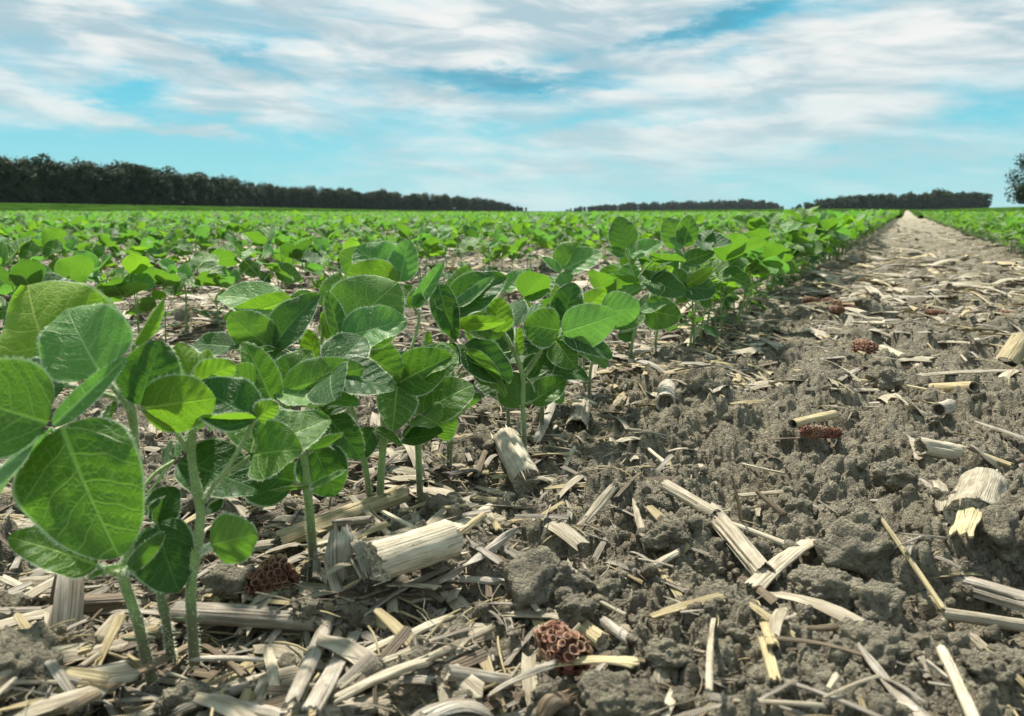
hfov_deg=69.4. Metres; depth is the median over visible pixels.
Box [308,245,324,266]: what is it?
soybean plant
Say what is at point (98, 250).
soybean plant
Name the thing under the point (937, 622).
soil clod
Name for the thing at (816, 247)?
soybean plant
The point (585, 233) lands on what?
soybean plant
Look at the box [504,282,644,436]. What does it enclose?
soybean plant
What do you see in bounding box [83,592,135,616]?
corn stalk piece
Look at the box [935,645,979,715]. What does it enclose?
corn stalk piece
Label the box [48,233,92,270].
soybean plant
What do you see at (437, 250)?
soybean plant
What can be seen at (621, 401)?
rind strip
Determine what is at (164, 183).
broadleaf tree
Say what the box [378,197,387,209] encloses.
broadleaf tree
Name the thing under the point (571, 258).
soybean plant
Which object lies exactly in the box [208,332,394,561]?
soybean plant
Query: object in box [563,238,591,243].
soybean plant
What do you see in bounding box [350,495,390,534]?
rind strip
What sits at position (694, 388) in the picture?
soil clod
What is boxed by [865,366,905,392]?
soil clod
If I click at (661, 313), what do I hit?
soybean plant
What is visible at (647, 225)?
soybean plant
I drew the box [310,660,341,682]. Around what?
stalk fragment
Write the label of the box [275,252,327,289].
soybean plant
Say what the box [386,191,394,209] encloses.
broadleaf tree
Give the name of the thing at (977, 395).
soil clod
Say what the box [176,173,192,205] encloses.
broadleaf tree
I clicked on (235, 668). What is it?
rind strip
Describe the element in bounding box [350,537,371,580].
corn husk
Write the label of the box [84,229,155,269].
soybean plant
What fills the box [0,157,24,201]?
broadleaf tree
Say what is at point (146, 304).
soybean plant
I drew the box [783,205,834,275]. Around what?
soybean plant
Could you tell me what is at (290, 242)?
soybean plant
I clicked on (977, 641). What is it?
stalk fragment
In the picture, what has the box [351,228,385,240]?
soybean plant
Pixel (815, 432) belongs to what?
corn cob
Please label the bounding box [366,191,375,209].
broadleaf tree
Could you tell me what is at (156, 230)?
soybean plant
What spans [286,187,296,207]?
broadleaf tree
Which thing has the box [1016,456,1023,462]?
stalk fragment
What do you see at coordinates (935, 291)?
corn husk
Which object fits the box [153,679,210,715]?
soil clod
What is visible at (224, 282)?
soybean plant
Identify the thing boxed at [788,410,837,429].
corn stalk piece
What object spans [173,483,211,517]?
soil clod
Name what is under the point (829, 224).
soybean plant
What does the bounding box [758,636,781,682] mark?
rind strip
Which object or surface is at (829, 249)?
soybean plant
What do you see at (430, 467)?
rind strip
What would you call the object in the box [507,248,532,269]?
soybean plant
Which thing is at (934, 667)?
straw
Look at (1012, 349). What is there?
corn stalk piece
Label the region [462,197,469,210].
broadleaf tree
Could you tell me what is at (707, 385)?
soil clod
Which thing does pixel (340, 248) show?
soybean plant
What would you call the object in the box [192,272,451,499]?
soybean plant
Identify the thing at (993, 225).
soybean field
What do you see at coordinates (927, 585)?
straw
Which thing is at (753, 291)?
soybean plant
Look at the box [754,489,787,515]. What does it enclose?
rind strip
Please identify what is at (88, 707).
husk fragment
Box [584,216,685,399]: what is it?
soybean plant
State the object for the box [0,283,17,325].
soybean plant
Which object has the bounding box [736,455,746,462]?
soil clod
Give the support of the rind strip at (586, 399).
on the ground
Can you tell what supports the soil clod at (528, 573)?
on the ground
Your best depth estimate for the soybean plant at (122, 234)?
2.75 m
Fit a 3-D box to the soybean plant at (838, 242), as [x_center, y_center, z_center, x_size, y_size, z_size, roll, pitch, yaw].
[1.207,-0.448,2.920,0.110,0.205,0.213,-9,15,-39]
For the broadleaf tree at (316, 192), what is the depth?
658.62 m
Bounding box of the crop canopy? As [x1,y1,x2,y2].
[37,203,1008,211]
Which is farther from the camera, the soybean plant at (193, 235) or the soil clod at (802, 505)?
the soybean plant at (193, 235)
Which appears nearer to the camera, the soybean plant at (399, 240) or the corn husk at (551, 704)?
the corn husk at (551, 704)
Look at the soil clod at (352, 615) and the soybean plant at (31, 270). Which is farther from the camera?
the soybean plant at (31, 270)
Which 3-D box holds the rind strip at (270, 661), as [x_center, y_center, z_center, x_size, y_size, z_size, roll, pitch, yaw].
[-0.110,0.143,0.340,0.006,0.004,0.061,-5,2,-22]
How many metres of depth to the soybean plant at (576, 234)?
2.62 m
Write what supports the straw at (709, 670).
on the ground
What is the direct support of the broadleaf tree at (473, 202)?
on the ground
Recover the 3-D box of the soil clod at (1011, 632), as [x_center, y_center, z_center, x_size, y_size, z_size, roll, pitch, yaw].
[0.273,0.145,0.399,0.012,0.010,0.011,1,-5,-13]
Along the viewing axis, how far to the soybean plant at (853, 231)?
2.96 m
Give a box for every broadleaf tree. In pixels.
[0,155,34,202]
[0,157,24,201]
[0,159,6,202]
[8,166,38,202]
[14,156,42,202]
[27,153,64,203]
[28,164,54,202]
[48,161,75,203]
[52,163,85,203]
[69,157,97,195]
[71,161,99,203]
[87,162,110,204]
[88,173,109,203]
[102,169,120,204]
[104,159,135,203]
[104,169,132,204]
[120,161,147,203]
[126,164,155,204]
[131,168,157,204]
[146,167,160,194]
[153,171,174,205]
[157,166,177,181]
[169,174,187,205]
[175,171,196,205]
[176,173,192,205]
[185,171,208,201]
[190,176,210,205]
[195,172,217,199]
[204,181,214,205]
[207,179,216,205]
[210,174,228,205]
[218,179,237,206]
[223,180,234,205]
[224,175,245,206]
[233,186,243,206]
[240,184,254,206]
[243,180,254,186]
[247,184,258,206]
[250,187,261,206]
[255,187,269,206]
[256,186,267,206]
[257,182,277,206]
[273,185,290,207]
[273,190,284,206]
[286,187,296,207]
[291,186,304,207]
[299,188,316,207]
[308,185,319,195]
[314,193,323,207]
[318,187,332,208]
[330,189,341,208]
[334,190,347,208]
[340,191,350,208]
[345,190,357,208]
[346,187,357,208]
[354,190,364,208]
[361,193,369,208]
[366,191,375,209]
[374,191,384,209]
[377,188,389,209]
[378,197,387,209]
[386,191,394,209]
[386,195,394,209]
[393,193,401,209]
[399,196,405,209]
[403,194,410,209]
[409,193,418,209]
[415,196,424,209]
[424,195,430,209]
[430,195,439,210]
[436,196,443,210]
[440,193,450,210]
[447,197,452,210]
[451,197,457,210]
[456,196,464,210]
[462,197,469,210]
[470,197,478,210]
[476,199,481,210]
[483,198,488,210]
[490,202,495,210]
[494,201,499,210]
[502,203,506,210]
[506,203,510,210]
[1003,152,1023,203]
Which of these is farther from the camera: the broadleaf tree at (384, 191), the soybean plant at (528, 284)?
the broadleaf tree at (384, 191)
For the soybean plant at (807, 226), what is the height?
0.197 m
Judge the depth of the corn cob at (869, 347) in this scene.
1.06 m
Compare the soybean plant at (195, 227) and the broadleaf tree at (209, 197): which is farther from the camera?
the broadleaf tree at (209, 197)
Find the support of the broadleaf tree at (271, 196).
on the ground
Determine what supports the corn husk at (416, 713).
on the chaff
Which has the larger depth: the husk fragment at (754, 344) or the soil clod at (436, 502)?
the husk fragment at (754, 344)
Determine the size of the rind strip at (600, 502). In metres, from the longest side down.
0.054 x 0.008 x 0.004 m
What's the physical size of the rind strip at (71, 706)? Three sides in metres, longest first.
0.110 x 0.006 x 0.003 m
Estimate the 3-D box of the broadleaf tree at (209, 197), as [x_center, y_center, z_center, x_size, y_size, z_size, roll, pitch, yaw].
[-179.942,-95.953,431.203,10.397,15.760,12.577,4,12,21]
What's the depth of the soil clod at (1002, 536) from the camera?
0.44 m
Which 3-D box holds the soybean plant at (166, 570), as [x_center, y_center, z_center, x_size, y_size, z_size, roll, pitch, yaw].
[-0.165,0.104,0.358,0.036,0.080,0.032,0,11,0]
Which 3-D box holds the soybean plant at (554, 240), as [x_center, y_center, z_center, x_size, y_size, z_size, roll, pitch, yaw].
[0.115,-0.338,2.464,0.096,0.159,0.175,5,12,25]
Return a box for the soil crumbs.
[0,264,1023,715]
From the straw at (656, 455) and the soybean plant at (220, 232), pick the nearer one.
the straw at (656, 455)
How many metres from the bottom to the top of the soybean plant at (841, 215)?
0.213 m
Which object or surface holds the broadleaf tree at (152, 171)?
on the ground
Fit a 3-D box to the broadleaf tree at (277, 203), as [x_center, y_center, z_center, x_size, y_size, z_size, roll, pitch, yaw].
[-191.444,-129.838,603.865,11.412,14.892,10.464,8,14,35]
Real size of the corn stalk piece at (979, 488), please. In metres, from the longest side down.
0.147 x 0.031 x 0.024 m
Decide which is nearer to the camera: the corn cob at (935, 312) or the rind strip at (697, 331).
the rind strip at (697, 331)
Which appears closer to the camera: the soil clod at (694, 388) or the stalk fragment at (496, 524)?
the stalk fragment at (496, 524)
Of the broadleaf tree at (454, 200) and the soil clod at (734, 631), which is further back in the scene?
the broadleaf tree at (454, 200)
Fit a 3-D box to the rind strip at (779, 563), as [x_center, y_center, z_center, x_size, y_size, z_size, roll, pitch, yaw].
[0.167,0.119,0.443,0.012,0.006,0.126,9,8,38]
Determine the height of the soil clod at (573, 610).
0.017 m
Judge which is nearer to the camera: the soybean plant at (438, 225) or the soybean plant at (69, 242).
the soybean plant at (69, 242)
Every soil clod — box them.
[0,589,31,606]
[0,620,63,678]
[150,474,177,487]
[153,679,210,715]
[170,321,190,329]
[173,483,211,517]
[196,563,255,602]
[199,544,211,564]
[204,428,212,435]
[257,529,270,539]
[288,284,297,289]
[288,596,326,623]
[291,405,300,409]
[341,601,376,630]
[422,491,468,518]
[425,561,443,570]
[470,424,497,453]
[478,397,510,416]
[504,545,561,627]
[539,261,549,267]
[541,561,595,602]
[556,592,599,627]
[577,669,668,715]
[591,577,621,600]
[628,614,648,628]
[640,514,692,552]
[642,637,696,670]
[644,491,678,514]
[681,440,693,448]
[684,382,701,394]
[691,579,740,606]
[700,427,710,437]
[702,381,720,394]
[708,619,755,645]
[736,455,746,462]
[783,496,813,516]
[787,563,862,610]
[797,603,813,619]
[801,662,845,691]
[805,388,814,394]
[813,518,898,579]
[824,346,844,351]
[830,504,890,537]
[834,620,915,674]
[844,354,855,359]
[851,578,907,628]
[854,296,871,308]
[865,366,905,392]
[866,292,881,300]
[870,456,918,494]
[900,430,933,449]
[904,351,930,366]
[924,396,934,402]
[926,415,941,424]
[928,615,949,632]
[946,431,962,436]
[959,648,1018,686]
[971,389,985,400]
[974,503,1023,564]
[987,642,1023,676]
[1007,630,1018,634]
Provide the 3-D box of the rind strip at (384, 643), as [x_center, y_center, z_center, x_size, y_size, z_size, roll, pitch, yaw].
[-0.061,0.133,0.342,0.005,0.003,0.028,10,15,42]
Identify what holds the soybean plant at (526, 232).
on the ground
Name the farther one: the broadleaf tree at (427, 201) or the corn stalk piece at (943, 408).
the broadleaf tree at (427, 201)
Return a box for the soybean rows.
[0,203,1023,217]
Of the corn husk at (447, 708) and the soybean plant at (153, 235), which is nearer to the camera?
the corn husk at (447, 708)
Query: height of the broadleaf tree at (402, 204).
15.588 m
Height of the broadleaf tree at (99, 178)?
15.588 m
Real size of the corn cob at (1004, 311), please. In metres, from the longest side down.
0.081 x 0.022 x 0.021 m
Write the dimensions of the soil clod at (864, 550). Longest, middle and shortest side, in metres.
0.046 x 0.038 x 0.036 m
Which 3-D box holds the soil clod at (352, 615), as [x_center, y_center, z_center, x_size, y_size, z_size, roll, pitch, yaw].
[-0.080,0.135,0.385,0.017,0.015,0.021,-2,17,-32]
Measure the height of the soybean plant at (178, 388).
0.153 m
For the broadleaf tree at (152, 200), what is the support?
on the ground
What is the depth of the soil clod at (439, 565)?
0.41 m
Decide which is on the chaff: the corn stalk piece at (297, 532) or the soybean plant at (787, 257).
the corn stalk piece at (297, 532)
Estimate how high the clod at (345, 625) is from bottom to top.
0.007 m
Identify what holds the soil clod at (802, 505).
on the ground
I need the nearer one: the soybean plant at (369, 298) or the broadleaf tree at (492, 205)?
the soybean plant at (369, 298)
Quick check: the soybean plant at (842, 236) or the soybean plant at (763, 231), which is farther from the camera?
the soybean plant at (842, 236)
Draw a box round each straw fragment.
[332,619,343,636]
[386,583,440,589]
[455,464,492,475]
[469,508,492,524]
[483,522,488,530]
[561,445,575,473]
[646,391,656,396]
[666,448,696,452]
[748,602,795,636]
[851,320,884,323]
[857,642,930,715]
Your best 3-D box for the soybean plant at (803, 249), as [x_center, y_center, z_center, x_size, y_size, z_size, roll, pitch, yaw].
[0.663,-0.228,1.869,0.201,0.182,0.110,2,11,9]
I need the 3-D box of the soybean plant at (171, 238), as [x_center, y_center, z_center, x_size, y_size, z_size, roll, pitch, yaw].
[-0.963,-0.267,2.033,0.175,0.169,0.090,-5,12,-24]
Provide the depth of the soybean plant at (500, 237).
2.08 m
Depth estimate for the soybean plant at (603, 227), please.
2.93 m
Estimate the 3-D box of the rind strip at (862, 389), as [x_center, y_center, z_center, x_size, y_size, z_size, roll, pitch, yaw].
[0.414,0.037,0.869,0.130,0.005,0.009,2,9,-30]
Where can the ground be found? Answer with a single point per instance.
(868, 434)
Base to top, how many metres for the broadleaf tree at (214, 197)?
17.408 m
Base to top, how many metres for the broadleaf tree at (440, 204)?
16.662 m
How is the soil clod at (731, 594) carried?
on the ground
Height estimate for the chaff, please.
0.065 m
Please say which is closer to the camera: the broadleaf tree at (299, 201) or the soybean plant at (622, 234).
the soybean plant at (622, 234)
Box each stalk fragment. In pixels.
[87,660,130,667]
[147,424,156,435]
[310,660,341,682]
[314,568,329,585]
[331,515,374,526]
[442,504,467,508]
[460,511,486,534]
[486,474,508,478]
[486,512,502,531]
[624,349,652,355]
[863,317,883,320]
[969,632,987,651]
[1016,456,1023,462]
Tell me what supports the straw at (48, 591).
on the chaff
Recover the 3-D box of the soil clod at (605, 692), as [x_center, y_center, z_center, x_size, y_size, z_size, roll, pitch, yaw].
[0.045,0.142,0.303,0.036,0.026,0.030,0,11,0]
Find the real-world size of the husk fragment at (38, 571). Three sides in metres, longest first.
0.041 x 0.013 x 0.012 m
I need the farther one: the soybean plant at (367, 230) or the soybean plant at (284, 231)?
the soybean plant at (284, 231)
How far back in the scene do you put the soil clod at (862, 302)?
1.50 m
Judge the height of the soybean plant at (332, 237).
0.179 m
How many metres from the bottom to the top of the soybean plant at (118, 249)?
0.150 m
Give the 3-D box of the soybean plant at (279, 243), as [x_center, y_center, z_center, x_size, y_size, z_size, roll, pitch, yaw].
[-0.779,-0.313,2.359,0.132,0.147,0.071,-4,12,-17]
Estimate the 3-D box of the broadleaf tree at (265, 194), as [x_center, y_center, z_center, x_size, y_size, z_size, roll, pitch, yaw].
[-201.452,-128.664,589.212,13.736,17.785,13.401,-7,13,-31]
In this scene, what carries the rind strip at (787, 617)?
on the ground
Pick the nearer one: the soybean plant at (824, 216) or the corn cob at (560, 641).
the corn cob at (560, 641)
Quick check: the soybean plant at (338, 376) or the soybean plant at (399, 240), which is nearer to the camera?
the soybean plant at (338, 376)
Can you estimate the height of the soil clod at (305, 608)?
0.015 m
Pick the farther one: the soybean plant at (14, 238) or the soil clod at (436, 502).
the soybean plant at (14, 238)
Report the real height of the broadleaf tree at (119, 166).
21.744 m
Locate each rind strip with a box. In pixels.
[0,574,49,600]
[51,643,187,714]
[77,644,94,655]
[115,633,151,661]
[128,702,156,715]
[170,680,255,715]
[199,642,247,677]
[241,700,289,715]
[263,646,279,697]
[267,632,298,648]
[282,612,334,708]
[302,628,362,713]
[331,654,431,704]
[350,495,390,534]
[366,635,394,652]
[380,647,410,663]
[386,458,450,475]
[412,613,454,636]
[437,574,504,585]
[440,468,483,475]
[454,503,495,526]
[473,485,515,499]
[533,402,556,443]
[565,391,598,404]
[576,482,617,527]
[610,391,626,406]
[652,548,679,567]
[661,688,675,715]
[684,311,713,343]
[714,517,809,555]
[735,490,807,497]
[744,537,815,588]
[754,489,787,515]
[755,600,778,646]
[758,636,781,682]
[780,623,842,633]
[784,609,821,619]
[809,672,839,714]
[826,387,883,391]
[879,345,925,367]
[896,701,923,711]
[911,369,1008,376]
[919,478,933,490]
[949,506,981,538]
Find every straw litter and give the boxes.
[0,219,1023,312]
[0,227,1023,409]
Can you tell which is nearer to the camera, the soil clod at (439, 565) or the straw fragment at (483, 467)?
the soil clod at (439, 565)
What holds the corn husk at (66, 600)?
on the ground
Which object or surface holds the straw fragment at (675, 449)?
on the ground
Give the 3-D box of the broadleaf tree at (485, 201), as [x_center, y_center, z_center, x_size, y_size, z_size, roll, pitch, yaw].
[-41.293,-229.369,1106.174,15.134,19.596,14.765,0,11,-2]
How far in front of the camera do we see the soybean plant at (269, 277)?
1.38 m
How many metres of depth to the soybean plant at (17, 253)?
1.67 m
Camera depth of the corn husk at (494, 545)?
0.42 m
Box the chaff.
[0,277,1023,715]
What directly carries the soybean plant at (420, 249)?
on the ground
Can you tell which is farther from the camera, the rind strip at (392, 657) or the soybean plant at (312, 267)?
the soybean plant at (312, 267)
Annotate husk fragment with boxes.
[25,568,48,575]
[83,699,101,715]
[219,661,241,681]
[396,575,419,594]
[750,343,764,346]
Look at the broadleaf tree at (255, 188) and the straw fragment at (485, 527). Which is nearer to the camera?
the straw fragment at (485, 527)
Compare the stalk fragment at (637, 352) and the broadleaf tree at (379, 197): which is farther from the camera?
the broadleaf tree at (379, 197)
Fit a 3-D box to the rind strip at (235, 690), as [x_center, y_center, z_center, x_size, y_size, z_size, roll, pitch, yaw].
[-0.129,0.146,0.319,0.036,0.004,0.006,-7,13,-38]
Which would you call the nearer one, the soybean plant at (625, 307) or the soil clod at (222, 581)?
the soil clod at (222, 581)
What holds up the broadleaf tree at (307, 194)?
on the ground
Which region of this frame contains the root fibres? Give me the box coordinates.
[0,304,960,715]
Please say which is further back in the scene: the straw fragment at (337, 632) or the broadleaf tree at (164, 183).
the broadleaf tree at (164, 183)
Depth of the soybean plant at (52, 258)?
2.50 m
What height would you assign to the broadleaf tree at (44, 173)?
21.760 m
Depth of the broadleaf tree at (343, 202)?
674.10 m
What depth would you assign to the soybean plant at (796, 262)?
1.87 m
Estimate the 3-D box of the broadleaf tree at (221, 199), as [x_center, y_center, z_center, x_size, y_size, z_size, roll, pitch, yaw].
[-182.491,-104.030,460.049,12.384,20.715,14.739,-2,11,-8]
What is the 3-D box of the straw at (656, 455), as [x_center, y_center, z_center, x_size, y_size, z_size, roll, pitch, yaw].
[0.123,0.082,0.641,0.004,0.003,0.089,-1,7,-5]
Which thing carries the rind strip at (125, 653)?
on the chaff
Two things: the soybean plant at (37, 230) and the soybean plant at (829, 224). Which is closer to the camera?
the soybean plant at (829, 224)
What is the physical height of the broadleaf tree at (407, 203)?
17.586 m
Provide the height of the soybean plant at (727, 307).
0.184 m
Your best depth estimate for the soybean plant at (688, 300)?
1.21 m
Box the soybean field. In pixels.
[0,209,1023,258]
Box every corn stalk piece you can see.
[0,606,44,619]
[14,684,82,693]
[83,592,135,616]
[169,601,326,631]
[271,483,412,549]
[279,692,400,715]
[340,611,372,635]
[352,517,468,586]
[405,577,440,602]
[426,625,493,660]
[441,664,513,689]
[490,424,539,493]
[565,399,590,430]
[578,619,608,650]
[598,616,627,644]
[655,379,675,411]
[658,479,721,515]
[702,501,775,574]
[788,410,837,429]
[910,436,970,462]
[928,381,980,392]
[930,399,956,416]
[935,607,1023,631]
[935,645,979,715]
[943,467,1008,539]
[949,573,1023,612]
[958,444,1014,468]
[995,331,1023,364]
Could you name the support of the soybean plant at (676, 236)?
on the ground
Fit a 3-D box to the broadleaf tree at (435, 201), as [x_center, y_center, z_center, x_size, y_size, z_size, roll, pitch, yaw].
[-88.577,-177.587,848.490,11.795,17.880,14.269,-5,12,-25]
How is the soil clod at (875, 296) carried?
on the ground
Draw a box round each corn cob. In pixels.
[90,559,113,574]
[243,553,298,603]
[532,620,593,676]
[799,425,843,438]
[802,296,820,303]
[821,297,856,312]
[829,305,844,314]
[851,339,878,354]
[924,309,948,315]
[997,309,1011,315]
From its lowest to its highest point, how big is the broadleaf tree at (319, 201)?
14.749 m
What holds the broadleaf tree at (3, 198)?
on the ground
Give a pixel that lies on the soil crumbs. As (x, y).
(548, 684)
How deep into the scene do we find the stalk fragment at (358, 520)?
0.47 m
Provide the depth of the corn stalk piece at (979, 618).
0.38 m
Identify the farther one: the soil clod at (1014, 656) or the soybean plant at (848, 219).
the soybean plant at (848, 219)
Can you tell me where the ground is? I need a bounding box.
[0,210,1023,715]
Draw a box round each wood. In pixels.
[566,198,783,210]
[791,188,992,209]
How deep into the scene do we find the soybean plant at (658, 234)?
3.40 m
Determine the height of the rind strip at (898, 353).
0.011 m
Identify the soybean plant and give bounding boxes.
[0,223,14,240]
[0,235,63,261]
[0,235,73,330]
[0,246,21,296]
[0,280,260,683]
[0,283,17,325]
[8,230,41,269]
[10,233,35,265]
[11,231,41,241]
[15,255,125,301]
[18,227,61,260]
[32,229,58,260]
[47,256,57,260]
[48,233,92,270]
[55,230,68,259]
[59,251,101,271]
[71,225,99,257]
[72,232,122,260]
[72,250,152,325]
[73,241,117,285]
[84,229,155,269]
[92,229,137,261]
[95,241,172,259]
[97,241,155,266]
[99,223,138,255]
[100,268,165,333]
[114,340,330,667]
[118,238,140,246]
[125,278,196,341]
[127,229,194,271]
[129,233,164,253]
[130,228,159,249]
[132,486,196,663]
[142,251,226,332]
[146,225,167,239]
[154,244,192,273]
[162,224,195,259]
[168,225,218,276]
[168,235,214,277]
[179,218,214,250]
[184,225,209,250]
[185,269,234,331]
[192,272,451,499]
[201,233,218,251]
[204,260,265,310]
[208,246,222,273]
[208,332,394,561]
[210,233,301,283]
[212,224,231,245]
[218,240,248,270]
[219,220,251,253]
[228,222,245,252]
[235,227,290,262]
[241,225,322,288]
[255,239,283,270]
[257,270,303,287]
[263,234,298,262]
[267,223,286,231]
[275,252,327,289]
[279,226,302,234]
[283,224,298,231]
[285,227,312,271]
[305,254,342,275]
[307,229,342,255]
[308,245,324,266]
[312,225,340,250]
[314,237,359,274]
[323,239,474,514]
[324,226,362,246]
[329,247,342,263]
[332,232,370,251]
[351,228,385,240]
[361,227,378,241]
[361,232,374,242]
[371,229,399,244]
[391,233,404,242]
[394,221,445,281]
[398,331,458,503]
[403,223,440,284]
[409,224,456,269]
[409,226,448,281]
[415,236,478,281]
[428,264,514,470]
[436,222,457,234]
[437,224,492,266]
[441,242,478,273]
[449,220,477,246]
[458,218,490,252]
[459,224,485,253]
[463,237,502,270]
[473,229,518,270]
[474,223,493,237]
[475,243,509,271]
[475,268,554,427]
[482,238,512,271]
[494,299,617,449]
[504,237,527,270]
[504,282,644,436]
[507,222,553,269]
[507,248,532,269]
[511,227,549,266]
[527,235,561,265]
[531,269,639,386]
[541,241,607,404]
[547,227,583,241]
[551,227,592,246]
[552,233,566,246]
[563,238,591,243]
[565,225,593,245]
[582,228,607,262]
[583,229,607,246]
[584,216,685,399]
[593,239,606,258]
[594,224,608,259]
[618,264,680,358]
[625,220,645,248]
[635,220,658,231]
[636,222,655,236]
[640,232,652,238]
[643,257,749,347]
[648,233,768,347]
[649,221,659,251]
[651,215,731,350]
[653,227,660,237]
[675,247,728,342]
[688,257,755,325]
[690,232,782,326]
[698,289,731,328]
[702,259,750,338]
[716,251,789,328]
[720,225,770,310]
[732,212,817,292]
[732,240,787,318]
[732,255,767,312]
[736,255,766,314]
[741,239,793,311]
[746,246,788,306]
[748,213,815,292]
[750,237,790,301]
[754,259,799,299]
[755,280,774,298]
[759,232,817,289]
[767,251,805,289]
[769,239,797,280]
[770,232,813,285]
[771,220,829,279]
[773,225,796,275]
[773,229,822,284]
[773,249,811,287]
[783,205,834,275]
[790,213,849,266]
[791,223,826,286]
[795,207,828,219]
[797,220,837,271]
[799,215,838,277]
[801,235,829,279]
[801,246,832,272]
[808,220,851,269]
[812,236,834,269]
[820,211,856,254]
[820,212,845,261]
[822,223,855,261]
[823,239,841,251]
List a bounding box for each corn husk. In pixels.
[49,574,84,630]
[322,556,349,603]
[325,522,354,582]
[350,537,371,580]
[411,697,482,715]
[419,701,492,715]
[437,525,522,583]
[483,659,557,699]
[534,655,639,667]
[535,688,577,715]
[632,498,648,553]
[903,402,926,416]
[928,288,944,294]
[965,444,1006,469]
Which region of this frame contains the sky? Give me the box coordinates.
[0,0,1023,210]
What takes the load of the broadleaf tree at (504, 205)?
on the ground
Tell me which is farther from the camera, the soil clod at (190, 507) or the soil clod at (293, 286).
the soil clod at (293, 286)
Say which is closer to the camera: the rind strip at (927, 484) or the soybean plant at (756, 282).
the rind strip at (927, 484)
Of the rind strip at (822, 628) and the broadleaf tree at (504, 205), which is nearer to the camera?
the rind strip at (822, 628)
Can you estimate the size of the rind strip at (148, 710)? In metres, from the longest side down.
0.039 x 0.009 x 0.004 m
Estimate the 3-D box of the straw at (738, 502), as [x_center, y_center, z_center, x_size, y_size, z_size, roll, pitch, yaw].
[0.144,0.090,0.475,0.003,0.034,0.004,-15,10,5]
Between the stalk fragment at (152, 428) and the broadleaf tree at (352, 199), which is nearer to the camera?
the stalk fragment at (152, 428)
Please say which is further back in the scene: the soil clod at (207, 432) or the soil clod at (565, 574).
the soil clod at (207, 432)
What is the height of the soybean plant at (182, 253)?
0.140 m
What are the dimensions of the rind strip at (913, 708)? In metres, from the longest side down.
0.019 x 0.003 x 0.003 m
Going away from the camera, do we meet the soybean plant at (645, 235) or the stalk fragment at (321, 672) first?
the stalk fragment at (321, 672)
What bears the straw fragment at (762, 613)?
on the ground
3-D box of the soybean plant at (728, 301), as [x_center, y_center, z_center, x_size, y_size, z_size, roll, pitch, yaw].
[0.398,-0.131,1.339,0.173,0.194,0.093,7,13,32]
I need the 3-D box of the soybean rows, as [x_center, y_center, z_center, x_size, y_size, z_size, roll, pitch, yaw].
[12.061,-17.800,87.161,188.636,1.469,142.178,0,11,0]
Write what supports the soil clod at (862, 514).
on the ground
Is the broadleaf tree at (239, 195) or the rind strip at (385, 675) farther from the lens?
the broadleaf tree at (239, 195)
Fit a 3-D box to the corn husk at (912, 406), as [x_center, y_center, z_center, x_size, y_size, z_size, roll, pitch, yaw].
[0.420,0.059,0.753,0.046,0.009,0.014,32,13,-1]
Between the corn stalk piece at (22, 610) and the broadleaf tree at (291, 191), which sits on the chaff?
the corn stalk piece at (22, 610)
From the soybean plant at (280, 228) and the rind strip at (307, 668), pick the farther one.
the soybean plant at (280, 228)
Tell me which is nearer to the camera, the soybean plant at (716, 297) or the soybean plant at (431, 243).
the soybean plant at (716, 297)
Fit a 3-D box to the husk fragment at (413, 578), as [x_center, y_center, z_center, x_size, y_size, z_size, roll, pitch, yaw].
[-0.057,0.124,0.406,0.005,0.004,0.021,24,30,35]
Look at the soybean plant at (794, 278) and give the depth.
1.94 m
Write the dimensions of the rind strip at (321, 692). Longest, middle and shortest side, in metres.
0.119 x 0.008 x 0.004 m
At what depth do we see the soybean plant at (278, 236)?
2.34 m
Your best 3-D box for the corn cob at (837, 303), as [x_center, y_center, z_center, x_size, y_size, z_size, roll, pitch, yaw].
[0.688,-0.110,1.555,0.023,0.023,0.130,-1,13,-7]
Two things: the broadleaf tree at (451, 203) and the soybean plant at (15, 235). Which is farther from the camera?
the broadleaf tree at (451, 203)
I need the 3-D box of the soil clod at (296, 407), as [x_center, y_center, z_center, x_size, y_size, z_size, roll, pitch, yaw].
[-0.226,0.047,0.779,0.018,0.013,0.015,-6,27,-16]
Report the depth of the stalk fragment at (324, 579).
0.41 m
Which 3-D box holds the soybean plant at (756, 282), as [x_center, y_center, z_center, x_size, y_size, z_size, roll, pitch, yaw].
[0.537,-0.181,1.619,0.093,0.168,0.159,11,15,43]
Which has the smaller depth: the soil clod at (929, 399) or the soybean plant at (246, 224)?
the soil clod at (929, 399)
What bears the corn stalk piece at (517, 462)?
on the ground
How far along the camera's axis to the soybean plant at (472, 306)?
0.61 m
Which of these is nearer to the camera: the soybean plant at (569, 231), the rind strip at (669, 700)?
the rind strip at (669, 700)
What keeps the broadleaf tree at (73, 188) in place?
on the ground
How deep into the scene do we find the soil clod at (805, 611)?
0.36 m
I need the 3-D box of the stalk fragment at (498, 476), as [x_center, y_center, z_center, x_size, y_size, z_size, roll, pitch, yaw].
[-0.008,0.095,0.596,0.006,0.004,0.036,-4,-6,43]
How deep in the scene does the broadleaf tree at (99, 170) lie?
332.09 m
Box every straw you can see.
[25,584,105,594]
[191,655,278,661]
[380,510,412,526]
[598,600,626,616]
[647,447,669,466]
[693,649,704,654]
[705,618,715,693]
[730,474,742,521]
[737,462,786,473]
[744,318,766,322]
[853,379,943,393]
[880,517,944,610]
[925,659,948,679]
[975,421,1023,440]
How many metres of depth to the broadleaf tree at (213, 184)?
445.74 m
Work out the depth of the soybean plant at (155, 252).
1.98 m
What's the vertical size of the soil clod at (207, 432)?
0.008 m
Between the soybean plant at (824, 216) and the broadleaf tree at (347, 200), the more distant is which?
the broadleaf tree at (347, 200)

